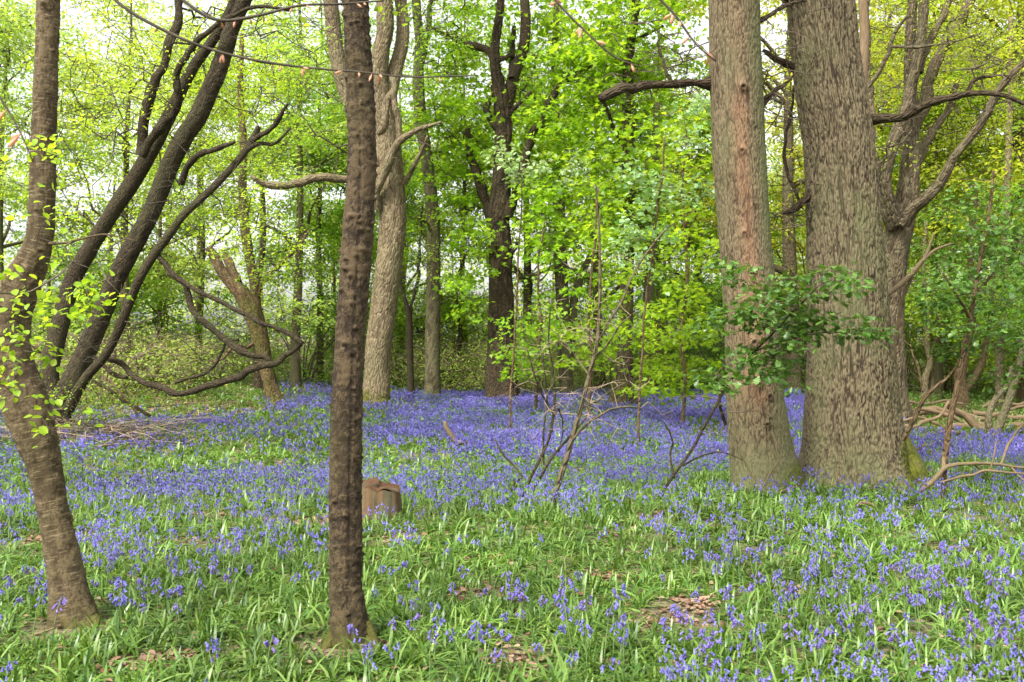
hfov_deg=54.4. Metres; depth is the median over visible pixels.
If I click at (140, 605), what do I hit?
bluebell
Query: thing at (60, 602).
bluebell
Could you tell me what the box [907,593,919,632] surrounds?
bluebell
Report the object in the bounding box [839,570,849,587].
bluebell
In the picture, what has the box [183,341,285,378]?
bush
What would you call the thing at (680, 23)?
budding twig
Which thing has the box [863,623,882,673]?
bluebell
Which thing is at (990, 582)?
bluebell
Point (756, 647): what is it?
bluebell
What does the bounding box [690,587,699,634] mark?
bluebell
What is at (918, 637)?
bluebell
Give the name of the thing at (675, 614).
bluebell
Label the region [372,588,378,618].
bluebell
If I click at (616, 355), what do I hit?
bush
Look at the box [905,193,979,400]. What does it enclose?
slim tree
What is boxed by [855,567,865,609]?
bluebell
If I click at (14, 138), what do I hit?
budding twig
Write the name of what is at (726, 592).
bluebell
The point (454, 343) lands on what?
bush
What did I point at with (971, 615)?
bluebell
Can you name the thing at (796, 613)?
bluebell
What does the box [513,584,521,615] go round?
bluebell
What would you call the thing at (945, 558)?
bluebell
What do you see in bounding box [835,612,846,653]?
bluebell
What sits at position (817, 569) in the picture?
bluebell
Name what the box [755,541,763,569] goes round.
bluebell
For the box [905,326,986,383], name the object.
bush
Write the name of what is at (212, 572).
bluebell
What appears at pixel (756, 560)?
bluebell
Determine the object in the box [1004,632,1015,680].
bluebell
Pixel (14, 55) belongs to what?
woodland tree
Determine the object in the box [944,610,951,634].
bluebell
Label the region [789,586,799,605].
bluebell
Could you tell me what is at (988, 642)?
bluebell
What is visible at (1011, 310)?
woodland tree
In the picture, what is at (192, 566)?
bluebell
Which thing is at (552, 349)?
bush
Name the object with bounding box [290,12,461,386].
woodland tree
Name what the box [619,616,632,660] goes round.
bluebell
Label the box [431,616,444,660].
bluebell
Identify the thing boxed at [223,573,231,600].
bluebell
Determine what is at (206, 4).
sky
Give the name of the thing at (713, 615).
bluebell
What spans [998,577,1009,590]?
bluebell
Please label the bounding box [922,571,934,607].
bluebell
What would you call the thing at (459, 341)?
sapling
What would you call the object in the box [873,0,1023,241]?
woodland tree
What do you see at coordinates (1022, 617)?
bluebell
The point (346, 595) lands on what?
cherry tree
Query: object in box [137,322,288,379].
bush
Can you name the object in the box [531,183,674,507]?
sapling
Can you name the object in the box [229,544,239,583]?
bluebell
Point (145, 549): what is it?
bluebell
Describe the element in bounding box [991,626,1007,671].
bluebell
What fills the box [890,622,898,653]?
bluebell
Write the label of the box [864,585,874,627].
bluebell
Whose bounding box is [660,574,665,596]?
bluebell
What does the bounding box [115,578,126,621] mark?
bluebell
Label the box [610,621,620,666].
bluebell
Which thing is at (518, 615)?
bluebell
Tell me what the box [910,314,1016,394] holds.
bush
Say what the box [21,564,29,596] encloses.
bluebell
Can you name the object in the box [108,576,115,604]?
bluebell
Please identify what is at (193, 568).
bluebell
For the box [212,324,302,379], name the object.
bush
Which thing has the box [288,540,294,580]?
bluebell
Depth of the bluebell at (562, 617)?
4.87 m
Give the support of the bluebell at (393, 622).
on the ground
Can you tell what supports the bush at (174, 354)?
on the ground
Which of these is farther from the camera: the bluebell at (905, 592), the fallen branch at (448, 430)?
the fallen branch at (448, 430)
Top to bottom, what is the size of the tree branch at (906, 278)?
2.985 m
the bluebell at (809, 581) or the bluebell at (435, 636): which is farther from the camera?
the bluebell at (809, 581)
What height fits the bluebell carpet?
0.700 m
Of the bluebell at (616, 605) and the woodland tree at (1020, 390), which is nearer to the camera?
the bluebell at (616, 605)
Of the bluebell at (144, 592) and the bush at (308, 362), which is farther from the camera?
the bush at (308, 362)
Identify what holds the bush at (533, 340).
on the ground
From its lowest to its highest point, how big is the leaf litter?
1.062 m
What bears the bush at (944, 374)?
on the ground
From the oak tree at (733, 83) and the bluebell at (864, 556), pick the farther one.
the oak tree at (733, 83)
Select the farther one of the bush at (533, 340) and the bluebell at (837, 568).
the bush at (533, 340)
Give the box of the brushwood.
[0,365,272,452]
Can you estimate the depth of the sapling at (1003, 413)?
17.97 m
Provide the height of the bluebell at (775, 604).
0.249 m
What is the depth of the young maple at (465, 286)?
22.95 m
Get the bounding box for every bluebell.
[3,577,12,611]
[5,575,15,601]
[14,597,22,624]
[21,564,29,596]
[28,585,35,623]
[31,592,48,642]
[34,576,42,616]
[36,569,43,608]
[51,596,66,650]
[91,579,98,604]
[104,556,115,591]
[106,563,114,595]
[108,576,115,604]
[108,593,117,618]
[111,550,120,581]
[114,546,129,578]
[114,579,125,606]
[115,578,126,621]
[115,595,127,629]
[119,590,124,626]
[129,564,142,604]
[129,598,136,625]
[135,544,146,584]
[136,576,147,625]
[139,602,147,623]
[141,591,146,617]
[151,581,161,626]
[152,577,160,583]
[161,589,170,616]
[166,562,177,584]
[167,584,180,615]
[169,555,178,583]
[172,568,183,596]
[173,585,182,627]
[173,602,181,634]
[188,559,199,589]
[189,564,196,593]
[197,578,205,610]
[208,558,218,579]
[209,566,219,596]
[219,538,228,582]
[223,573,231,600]
[228,567,237,584]
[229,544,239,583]
[243,565,253,595]
[263,635,278,678]
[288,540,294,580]
[290,572,300,591]
[310,569,320,605]
[347,624,358,650]
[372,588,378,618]
[378,565,385,587]
[388,616,396,663]
[397,560,407,590]
[398,595,404,632]
[406,619,414,651]
[407,579,418,623]
[409,597,418,632]
[412,612,419,640]
[427,630,438,680]
[429,602,440,626]
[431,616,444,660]
[445,628,461,673]
[448,582,456,612]
[458,565,476,603]
[463,625,472,659]
[471,628,485,668]
[472,620,481,645]
[478,588,488,615]
[500,612,507,648]
[500,629,512,674]
[501,571,511,605]
[501,580,511,632]
[505,591,515,623]
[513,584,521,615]
[515,577,523,615]
[515,586,523,625]
[515,610,524,645]
[517,592,528,627]
[521,581,528,613]
[532,643,543,679]
[538,598,544,631]
[540,595,548,613]
[552,594,563,625]
[554,586,566,619]
[554,624,566,665]
[556,594,567,645]
[560,575,570,601]
[560,606,574,664]
[569,581,577,617]
[571,603,583,627]
[574,571,583,599]
[575,619,584,643]
[577,600,585,629]
[578,622,593,672]
[583,595,591,613]
[604,600,618,657]
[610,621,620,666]
[612,588,622,615]
[616,583,629,626]
[617,637,626,660]
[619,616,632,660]
[619,628,628,661]
[655,617,670,662]
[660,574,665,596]
[670,603,677,647]
[674,610,686,644]
[676,606,688,640]
[678,629,692,674]
[684,617,693,644]
[685,547,695,591]
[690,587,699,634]
[694,642,705,670]
[697,627,709,676]
[699,640,711,667]
[702,607,712,641]
[703,612,714,654]
[708,549,713,571]
[708,636,719,673]
[712,564,722,600]
[719,586,733,632]
[721,543,728,574]
[723,589,733,613]
[724,556,733,570]
[725,546,732,581]
[727,605,735,651]
[729,615,742,660]
[732,611,743,663]
[735,555,744,586]
[739,586,746,606]
[745,546,754,582]
[746,582,754,597]
[749,629,758,669]
[751,571,760,603]
[753,554,761,592]
[753,639,761,666]
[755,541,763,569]
[757,623,766,657]
[759,574,766,607]
[772,574,779,601]
[772,589,778,604]
[773,601,782,646]
[774,570,782,594]
[777,593,786,618]
[780,580,792,621]
[783,622,797,675]
[786,591,797,620]
[788,607,798,654]
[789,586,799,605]
[790,581,797,612]
[800,560,812,599]
[800,581,806,604]
[803,575,814,610]
[805,566,813,609]
[808,569,816,597]
[808,624,820,655]
[809,553,818,592]
[809,564,819,605]
[811,637,825,676]
[813,604,823,635]
[815,590,825,617]
[816,628,828,675]
[819,586,828,626]
[823,578,836,614]
[828,603,837,624]
[829,624,838,671]
[830,572,837,605]
[831,562,839,603]
[833,644,841,681]
[834,584,844,618]
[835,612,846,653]
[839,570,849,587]
[839,603,854,648]
[841,623,853,648]
[843,549,858,582]
[851,603,864,637]
[853,557,862,586]
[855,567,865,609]
[856,640,870,681]
[859,604,868,632]
[862,607,871,635]
[862,618,873,639]
[863,552,873,588]
[863,598,870,634]
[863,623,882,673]
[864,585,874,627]
[872,650,883,681]
[873,583,883,616]
[878,562,888,603]
[880,576,888,599]
[885,631,900,660]
[886,545,896,577]
[889,592,898,623]
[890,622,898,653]
[893,562,901,593]
[899,559,909,603]
[900,585,910,627]
[901,551,911,582]
[903,612,913,640]
[904,571,912,589]
[907,558,914,588]
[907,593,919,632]
[910,593,923,645]
[911,567,925,618]
[914,563,922,585]
[915,596,926,631]
[916,632,927,655]
[917,568,926,604]
[919,582,931,593]
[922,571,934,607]
[926,565,937,610]
[927,589,935,612]
[933,581,940,600]
[934,649,947,681]
[935,564,943,599]
[935,590,941,622]
[935,604,945,645]
[940,541,949,581]
[942,577,953,601]
[943,554,951,575]
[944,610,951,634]
[946,628,955,657]
[949,601,955,626]
[954,556,962,584]
[957,576,965,614]
[957,637,973,674]
[959,577,967,605]
[959,623,979,678]
[960,559,971,576]
[962,614,971,643]
[964,590,977,640]
[969,611,976,658]
[974,618,984,656]
[980,601,990,625]
[982,554,992,587]
[984,635,996,669]
[985,592,997,628]
[986,570,993,601]
[986,576,996,609]
[987,612,1001,668]
[989,605,1000,636]
[990,620,999,652]
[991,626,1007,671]
[995,630,1007,668]
[996,566,1005,590]
[996,585,1009,625]
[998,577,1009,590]
[1000,547,1009,579]
[1000,614,1013,651]
[1004,566,1014,606]
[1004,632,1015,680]
[1008,621,1023,654]
[1012,569,1022,602]
[1012,647,1023,680]
[1019,612,1023,651]
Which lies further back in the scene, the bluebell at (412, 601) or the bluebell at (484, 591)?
the bluebell at (484, 591)
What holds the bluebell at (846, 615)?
on the ground
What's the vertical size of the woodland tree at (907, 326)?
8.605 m
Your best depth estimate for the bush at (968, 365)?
39.91 m
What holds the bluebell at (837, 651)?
on the ground
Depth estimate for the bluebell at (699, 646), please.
4.58 m
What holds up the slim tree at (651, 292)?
on the ground
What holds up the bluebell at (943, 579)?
on the ground
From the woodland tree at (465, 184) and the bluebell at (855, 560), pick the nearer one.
the bluebell at (855, 560)
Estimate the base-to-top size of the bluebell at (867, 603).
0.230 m
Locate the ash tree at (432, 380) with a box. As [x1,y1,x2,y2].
[369,0,490,399]
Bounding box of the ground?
[0,338,1023,681]
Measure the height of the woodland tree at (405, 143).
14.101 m
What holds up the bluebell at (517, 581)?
on the ground
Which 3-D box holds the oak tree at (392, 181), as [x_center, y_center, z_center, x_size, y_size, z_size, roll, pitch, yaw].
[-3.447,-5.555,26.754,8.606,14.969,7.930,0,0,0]
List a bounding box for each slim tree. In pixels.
[253,170,265,389]
[484,1,614,394]
[638,102,659,399]
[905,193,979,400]
[910,183,1023,410]
[995,17,1013,407]
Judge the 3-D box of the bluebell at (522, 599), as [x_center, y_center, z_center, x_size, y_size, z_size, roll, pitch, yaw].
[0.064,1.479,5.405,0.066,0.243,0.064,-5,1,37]
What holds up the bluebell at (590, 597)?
on the ground
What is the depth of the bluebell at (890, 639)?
4.74 m
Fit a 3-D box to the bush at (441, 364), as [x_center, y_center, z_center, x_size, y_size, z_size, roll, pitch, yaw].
[-2.956,0.899,35.710,7.918,2.888,5.633,0,0,-32]
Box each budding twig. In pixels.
[0,96,33,161]
[113,0,477,83]
[181,0,383,28]
[550,0,639,71]
[659,0,716,65]
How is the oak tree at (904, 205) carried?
on the ground
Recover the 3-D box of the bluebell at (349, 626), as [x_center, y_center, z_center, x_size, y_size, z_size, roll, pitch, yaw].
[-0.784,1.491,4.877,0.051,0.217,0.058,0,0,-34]
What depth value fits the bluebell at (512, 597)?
5.46 m
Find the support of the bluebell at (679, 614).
on the ground
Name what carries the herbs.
on the ground
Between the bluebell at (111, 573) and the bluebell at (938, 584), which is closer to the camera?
the bluebell at (938, 584)
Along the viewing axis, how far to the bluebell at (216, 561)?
6.38 m
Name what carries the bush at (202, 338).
on the ground
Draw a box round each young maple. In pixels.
[439,215,619,414]
[540,145,675,419]
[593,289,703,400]
[605,103,723,426]
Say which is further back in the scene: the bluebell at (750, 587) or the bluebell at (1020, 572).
the bluebell at (1020, 572)
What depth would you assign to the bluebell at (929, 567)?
5.89 m
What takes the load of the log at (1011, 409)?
on the ground
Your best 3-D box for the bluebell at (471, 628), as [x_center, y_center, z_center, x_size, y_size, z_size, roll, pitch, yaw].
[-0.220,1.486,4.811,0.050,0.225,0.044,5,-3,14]
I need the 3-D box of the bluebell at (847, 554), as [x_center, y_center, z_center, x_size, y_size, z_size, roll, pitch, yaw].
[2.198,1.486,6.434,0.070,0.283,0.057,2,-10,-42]
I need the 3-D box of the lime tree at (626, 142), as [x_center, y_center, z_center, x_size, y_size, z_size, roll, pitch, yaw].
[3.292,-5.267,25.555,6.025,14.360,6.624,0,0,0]
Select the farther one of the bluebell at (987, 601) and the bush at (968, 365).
the bush at (968, 365)
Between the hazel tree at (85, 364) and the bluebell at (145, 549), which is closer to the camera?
the bluebell at (145, 549)
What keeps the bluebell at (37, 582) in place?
on the ground
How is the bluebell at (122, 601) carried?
on the ground
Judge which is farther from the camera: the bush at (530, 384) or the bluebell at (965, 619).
the bush at (530, 384)
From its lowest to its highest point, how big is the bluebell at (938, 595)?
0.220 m
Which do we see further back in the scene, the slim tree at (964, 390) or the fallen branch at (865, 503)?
the slim tree at (964, 390)
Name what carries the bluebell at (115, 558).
on the ground
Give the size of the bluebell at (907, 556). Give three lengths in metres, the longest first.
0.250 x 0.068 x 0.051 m
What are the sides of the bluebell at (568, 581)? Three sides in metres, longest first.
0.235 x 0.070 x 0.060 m
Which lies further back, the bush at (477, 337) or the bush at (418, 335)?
the bush at (477, 337)
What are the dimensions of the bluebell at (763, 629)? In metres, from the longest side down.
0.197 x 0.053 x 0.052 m
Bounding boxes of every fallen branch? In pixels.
[28,627,55,635]
[91,379,150,417]
[107,377,138,414]
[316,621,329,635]
[443,421,475,446]
[739,452,798,497]
[856,501,882,508]
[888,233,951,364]
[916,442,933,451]
[917,423,1023,492]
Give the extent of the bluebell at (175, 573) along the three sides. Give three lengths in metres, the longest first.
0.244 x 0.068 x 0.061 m
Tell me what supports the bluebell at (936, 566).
on the ground
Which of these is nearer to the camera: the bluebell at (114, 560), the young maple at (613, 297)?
the bluebell at (114, 560)
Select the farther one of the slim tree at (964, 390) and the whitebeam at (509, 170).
the slim tree at (964, 390)
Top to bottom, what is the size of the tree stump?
0.445 m
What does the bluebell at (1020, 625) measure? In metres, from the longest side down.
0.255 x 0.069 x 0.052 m
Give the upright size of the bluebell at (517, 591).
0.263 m
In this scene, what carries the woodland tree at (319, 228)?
on the ground
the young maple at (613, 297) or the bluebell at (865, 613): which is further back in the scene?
the young maple at (613, 297)
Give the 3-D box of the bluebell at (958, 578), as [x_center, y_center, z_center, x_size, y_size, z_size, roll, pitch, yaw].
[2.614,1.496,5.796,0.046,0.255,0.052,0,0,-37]
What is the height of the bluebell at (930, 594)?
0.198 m
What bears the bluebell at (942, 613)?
on the ground
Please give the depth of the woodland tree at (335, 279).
41.26 m
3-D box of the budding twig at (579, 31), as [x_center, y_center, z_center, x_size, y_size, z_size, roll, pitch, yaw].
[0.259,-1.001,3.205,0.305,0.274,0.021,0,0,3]
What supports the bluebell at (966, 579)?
on the ground
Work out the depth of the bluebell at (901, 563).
5.97 m
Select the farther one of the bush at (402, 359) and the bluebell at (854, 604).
the bush at (402, 359)
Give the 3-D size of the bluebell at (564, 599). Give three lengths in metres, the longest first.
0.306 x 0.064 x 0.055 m
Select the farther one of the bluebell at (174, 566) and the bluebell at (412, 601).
the bluebell at (174, 566)
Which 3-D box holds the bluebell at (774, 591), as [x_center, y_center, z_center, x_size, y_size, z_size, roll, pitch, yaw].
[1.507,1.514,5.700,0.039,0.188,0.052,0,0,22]
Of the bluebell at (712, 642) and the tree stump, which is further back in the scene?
the tree stump
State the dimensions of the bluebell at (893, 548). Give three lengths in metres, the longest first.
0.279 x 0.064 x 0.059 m
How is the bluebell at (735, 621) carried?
on the ground
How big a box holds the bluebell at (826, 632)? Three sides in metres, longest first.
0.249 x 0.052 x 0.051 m
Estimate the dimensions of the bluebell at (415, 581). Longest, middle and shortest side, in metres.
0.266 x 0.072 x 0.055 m
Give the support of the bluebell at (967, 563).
on the ground
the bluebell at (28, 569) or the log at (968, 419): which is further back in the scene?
the log at (968, 419)
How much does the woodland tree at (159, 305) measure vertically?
9.030 m
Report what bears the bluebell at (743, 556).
on the ground
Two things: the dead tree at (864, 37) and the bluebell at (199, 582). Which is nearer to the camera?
the bluebell at (199, 582)
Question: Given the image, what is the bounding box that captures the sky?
[0,0,1023,338]
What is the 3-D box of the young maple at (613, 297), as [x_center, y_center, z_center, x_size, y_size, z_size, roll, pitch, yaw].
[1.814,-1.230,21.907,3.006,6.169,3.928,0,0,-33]
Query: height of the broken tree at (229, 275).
10.897 m
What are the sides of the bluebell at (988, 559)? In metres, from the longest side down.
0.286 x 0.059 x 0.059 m
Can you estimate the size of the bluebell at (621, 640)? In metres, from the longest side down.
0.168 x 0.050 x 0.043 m
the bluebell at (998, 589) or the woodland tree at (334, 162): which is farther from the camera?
the woodland tree at (334, 162)
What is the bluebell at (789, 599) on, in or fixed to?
on the ground
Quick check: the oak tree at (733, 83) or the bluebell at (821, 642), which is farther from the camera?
the oak tree at (733, 83)
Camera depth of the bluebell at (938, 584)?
5.94 m
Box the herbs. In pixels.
[0,381,1022,519]
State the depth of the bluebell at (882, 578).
5.94 m
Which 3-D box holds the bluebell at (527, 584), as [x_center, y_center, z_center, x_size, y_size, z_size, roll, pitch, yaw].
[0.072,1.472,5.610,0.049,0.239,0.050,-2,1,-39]
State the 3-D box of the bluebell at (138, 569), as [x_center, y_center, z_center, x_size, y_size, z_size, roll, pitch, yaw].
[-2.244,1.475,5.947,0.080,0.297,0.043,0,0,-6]
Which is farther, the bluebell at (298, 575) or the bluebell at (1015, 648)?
the bluebell at (298, 575)
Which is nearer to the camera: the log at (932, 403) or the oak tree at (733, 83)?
the oak tree at (733, 83)
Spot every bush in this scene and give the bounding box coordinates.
[31,310,251,400]
[31,322,118,368]
[33,311,172,406]
[66,312,210,373]
[70,325,247,385]
[118,318,248,376]
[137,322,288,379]
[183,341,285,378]
[198,289,412,382]
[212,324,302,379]
[244,340,331,380]
[276,339,394,380]
[283,337,462,387]
[288,297,422,381]
[308,304,485,385]
[323,331,523,391]
[395,323,487,383]
[396,327,555,391]
[400,334,545,384]
[413,303,606,387]
[444,320,522,373]
[444,325,616,392]
[480,318,557,369]
[483,316,605,385]
[518,338,637,386]
[525,338,700,390]
[555,330,690,381]
[606,336,704,380]
[612,334,724,388]
[633,339,725,388]
[660,332,784,390]
[780,327,807,388]
[781,337,806,381]
[904,321,969,387]
[904,325,1006,387]
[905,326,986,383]
[905,341,1008,393]
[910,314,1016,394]
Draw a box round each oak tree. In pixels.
[238,0,487,410]
[401,0,688,403]
[596,0,831,494]
[761,0,1023,424]
[762,0,1023,494]
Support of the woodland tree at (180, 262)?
on the ground
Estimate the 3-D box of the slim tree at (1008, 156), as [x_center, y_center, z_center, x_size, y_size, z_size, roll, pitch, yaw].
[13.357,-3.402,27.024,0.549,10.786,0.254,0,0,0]
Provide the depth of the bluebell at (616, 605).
4.93 m
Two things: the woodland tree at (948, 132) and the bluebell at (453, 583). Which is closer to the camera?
the bluebell at (453, 583)
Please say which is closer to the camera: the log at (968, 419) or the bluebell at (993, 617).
the bluebell at (993, 617)
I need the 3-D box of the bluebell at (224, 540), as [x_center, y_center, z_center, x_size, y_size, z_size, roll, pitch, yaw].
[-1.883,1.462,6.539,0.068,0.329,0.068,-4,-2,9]
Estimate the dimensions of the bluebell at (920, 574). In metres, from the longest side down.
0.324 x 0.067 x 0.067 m
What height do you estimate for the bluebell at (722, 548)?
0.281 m
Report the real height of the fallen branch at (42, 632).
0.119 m
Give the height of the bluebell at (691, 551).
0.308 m
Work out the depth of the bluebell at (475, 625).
5.02 m
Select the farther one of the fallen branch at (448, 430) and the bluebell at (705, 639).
the fallen branch at (448, 430)
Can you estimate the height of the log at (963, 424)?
0.214 m
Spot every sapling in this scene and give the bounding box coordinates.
[399,197,447,399]
[441,243,488,388]
[494,307,599,500]
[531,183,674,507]
[646,256,898,499]
[887,170,1023,498]
[931,217,1023,437]
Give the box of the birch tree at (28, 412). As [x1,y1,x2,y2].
[0,0,149,628]
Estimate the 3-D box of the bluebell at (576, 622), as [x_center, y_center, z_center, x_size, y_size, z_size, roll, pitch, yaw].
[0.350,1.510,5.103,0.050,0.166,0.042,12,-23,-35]
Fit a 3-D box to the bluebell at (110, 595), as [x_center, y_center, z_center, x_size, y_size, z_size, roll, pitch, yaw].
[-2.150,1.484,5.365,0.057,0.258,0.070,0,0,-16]
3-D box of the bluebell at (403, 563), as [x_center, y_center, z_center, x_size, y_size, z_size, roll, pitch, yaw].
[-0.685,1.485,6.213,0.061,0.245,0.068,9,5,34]
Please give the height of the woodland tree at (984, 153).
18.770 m
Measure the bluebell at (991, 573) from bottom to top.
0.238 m
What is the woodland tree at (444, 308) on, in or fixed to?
on the ground
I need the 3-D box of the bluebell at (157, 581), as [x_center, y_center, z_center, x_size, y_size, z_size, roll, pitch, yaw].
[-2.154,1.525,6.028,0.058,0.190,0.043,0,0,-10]
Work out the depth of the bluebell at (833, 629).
4.77 m
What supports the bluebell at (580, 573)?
on the ground
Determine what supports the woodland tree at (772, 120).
on the ground
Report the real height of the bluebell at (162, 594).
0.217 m
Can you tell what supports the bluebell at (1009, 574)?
on the ground
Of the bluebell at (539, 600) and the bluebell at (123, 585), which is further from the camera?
the bluebell at (123, 585)
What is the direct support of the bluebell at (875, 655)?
on the ground
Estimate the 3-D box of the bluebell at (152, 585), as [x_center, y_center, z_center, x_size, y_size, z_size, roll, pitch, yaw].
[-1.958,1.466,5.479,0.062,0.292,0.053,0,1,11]
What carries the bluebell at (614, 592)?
on the ground
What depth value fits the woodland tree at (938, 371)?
31.44 m
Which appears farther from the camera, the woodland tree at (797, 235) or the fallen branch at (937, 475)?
the woodland tree at (797, 235)
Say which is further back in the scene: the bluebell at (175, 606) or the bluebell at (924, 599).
the bluebell at (924, 599)
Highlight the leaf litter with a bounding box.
[1,371,1023,681]
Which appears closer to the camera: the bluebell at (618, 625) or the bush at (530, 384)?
the bluebell at (618, 625)
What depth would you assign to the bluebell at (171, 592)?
5.74 m
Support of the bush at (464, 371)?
on the ground
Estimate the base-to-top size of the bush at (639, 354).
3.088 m
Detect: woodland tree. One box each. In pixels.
[0,0,81,323]
[0,0,161,291]
[0,0,283,386]
[3,183,142,358]
[37,138,265,372]
[74,14,286,371]
[138,0,410,386]
[228,0,378,383]
[266,7,426,317]
[266,208,422,365]
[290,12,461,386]
[290,87,492,382]
[366,186,528,371]
[402,0,519,386]
[441,13,620,384]
[478,1,715,390]
[565,0,719,390]
[570,152,795,384]
[616,158,806,361]
[621,58,802,342]
[639,0,989,389]
[721,218,807,367]
[765,0,1023,301]
[765,91,909,302]
[766,134,806,342]
[776,0,1023,376]
[803,121,978,366]
[871,0,1023,397]
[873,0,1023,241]
[874,0,1023,399]
[904,144,1023,402]
[904,161,1010,391]
[934,85,1023,363]
[961,39,1005,266]
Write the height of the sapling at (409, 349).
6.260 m
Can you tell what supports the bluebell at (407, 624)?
on the ground
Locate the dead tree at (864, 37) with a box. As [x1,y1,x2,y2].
[858,0,900,400]
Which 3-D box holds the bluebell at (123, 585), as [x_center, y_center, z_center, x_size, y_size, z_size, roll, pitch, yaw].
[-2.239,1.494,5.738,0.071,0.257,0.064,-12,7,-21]
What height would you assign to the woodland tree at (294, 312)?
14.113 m
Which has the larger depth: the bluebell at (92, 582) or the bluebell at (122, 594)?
the bluebell at (92, 582)
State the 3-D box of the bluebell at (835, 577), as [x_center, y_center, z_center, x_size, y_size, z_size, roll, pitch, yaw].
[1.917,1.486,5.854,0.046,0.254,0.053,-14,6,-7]
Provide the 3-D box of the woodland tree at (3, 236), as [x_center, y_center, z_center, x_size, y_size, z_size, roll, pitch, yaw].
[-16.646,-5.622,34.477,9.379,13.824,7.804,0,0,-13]
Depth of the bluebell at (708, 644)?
4.57 m
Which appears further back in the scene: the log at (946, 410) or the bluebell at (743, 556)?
the log at (946, 410)
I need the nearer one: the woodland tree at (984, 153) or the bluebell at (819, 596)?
the bluebell at (819, 596)
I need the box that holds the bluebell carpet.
[0,378,1023,681]
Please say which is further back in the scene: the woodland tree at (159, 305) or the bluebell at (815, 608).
the woodland tree at (159, 305)
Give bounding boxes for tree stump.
[362,476,402,522]
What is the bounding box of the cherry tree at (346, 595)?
[109,0,436,649]
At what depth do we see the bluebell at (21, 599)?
5.56 m
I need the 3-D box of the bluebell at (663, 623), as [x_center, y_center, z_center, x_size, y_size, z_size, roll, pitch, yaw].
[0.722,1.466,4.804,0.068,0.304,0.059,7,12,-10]
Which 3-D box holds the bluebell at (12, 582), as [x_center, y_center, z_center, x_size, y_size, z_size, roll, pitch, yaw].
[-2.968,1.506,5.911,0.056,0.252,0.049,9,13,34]
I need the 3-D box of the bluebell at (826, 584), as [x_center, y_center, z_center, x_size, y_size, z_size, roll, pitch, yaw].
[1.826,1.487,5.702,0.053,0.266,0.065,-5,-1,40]
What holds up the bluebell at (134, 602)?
on the ground
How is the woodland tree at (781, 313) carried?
on the ground
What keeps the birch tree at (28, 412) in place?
on the ground
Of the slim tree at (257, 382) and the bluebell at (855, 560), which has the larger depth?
the slim tree at (257, 382)
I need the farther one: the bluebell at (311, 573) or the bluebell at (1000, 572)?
the bluebell at (1000, 572)
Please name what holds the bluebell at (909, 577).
on the ground
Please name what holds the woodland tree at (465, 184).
on the ground
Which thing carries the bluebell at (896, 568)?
on the ground
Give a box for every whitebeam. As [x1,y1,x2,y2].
[480,135,590,429]
[601,87,714,445]
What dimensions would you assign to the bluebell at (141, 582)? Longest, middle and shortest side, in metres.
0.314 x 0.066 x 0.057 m
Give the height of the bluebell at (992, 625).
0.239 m
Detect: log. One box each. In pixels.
[903,416,944,429]
[904,423,968,429]
[905,400,949,429]
[909,399,964,404]
[913,406,994,421]
[921,406,964,422]
[947,403,985,431]
[972,410,1023,420]
[976,405,1023,421]
[977,421,1023,426]
[981,399,1023,408]
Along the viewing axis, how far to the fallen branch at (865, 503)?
9.87 m
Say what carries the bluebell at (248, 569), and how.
on the ground
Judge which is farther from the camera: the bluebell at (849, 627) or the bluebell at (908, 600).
the bluebell at (908, 600)
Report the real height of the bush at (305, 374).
4.238 m
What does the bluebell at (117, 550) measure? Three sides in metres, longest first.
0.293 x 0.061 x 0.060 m
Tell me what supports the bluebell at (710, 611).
on the ground
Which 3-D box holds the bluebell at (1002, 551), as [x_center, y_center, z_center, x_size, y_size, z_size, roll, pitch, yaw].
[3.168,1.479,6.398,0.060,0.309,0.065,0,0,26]
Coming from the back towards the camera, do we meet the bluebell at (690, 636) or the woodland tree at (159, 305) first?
the woodland tree at (159, 305)
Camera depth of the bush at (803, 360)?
37.36 m
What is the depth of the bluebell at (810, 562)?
6.04 m
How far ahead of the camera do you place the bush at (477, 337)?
52.42 m
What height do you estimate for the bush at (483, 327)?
4.176 m
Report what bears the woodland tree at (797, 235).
on the ground
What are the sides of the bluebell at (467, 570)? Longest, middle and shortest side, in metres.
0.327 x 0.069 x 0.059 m
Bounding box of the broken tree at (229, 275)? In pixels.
[176,10,337,406]
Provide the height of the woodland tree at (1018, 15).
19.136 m
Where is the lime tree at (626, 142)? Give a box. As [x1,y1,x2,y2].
[541,0,708,407]
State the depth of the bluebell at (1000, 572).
6.24 m
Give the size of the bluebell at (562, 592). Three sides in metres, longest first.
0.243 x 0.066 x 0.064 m
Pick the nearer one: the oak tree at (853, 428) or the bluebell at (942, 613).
the bluebell at (942, 613)
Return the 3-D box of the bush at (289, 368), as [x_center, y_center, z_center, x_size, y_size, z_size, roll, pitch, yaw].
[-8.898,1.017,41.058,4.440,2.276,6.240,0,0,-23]
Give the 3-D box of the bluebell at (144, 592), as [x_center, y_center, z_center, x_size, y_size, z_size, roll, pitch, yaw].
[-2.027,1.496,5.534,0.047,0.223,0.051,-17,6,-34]
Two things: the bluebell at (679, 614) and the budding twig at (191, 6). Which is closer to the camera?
the budding twig at (191, 6)
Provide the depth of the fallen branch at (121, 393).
17.18 m
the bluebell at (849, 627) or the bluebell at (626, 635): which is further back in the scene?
the bluebell at (849, 627)
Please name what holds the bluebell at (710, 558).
on the ground
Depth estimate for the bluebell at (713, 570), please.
6.09 m
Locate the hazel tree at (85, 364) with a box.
[0,0,385,440]
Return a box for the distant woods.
[3,145,1009,356]

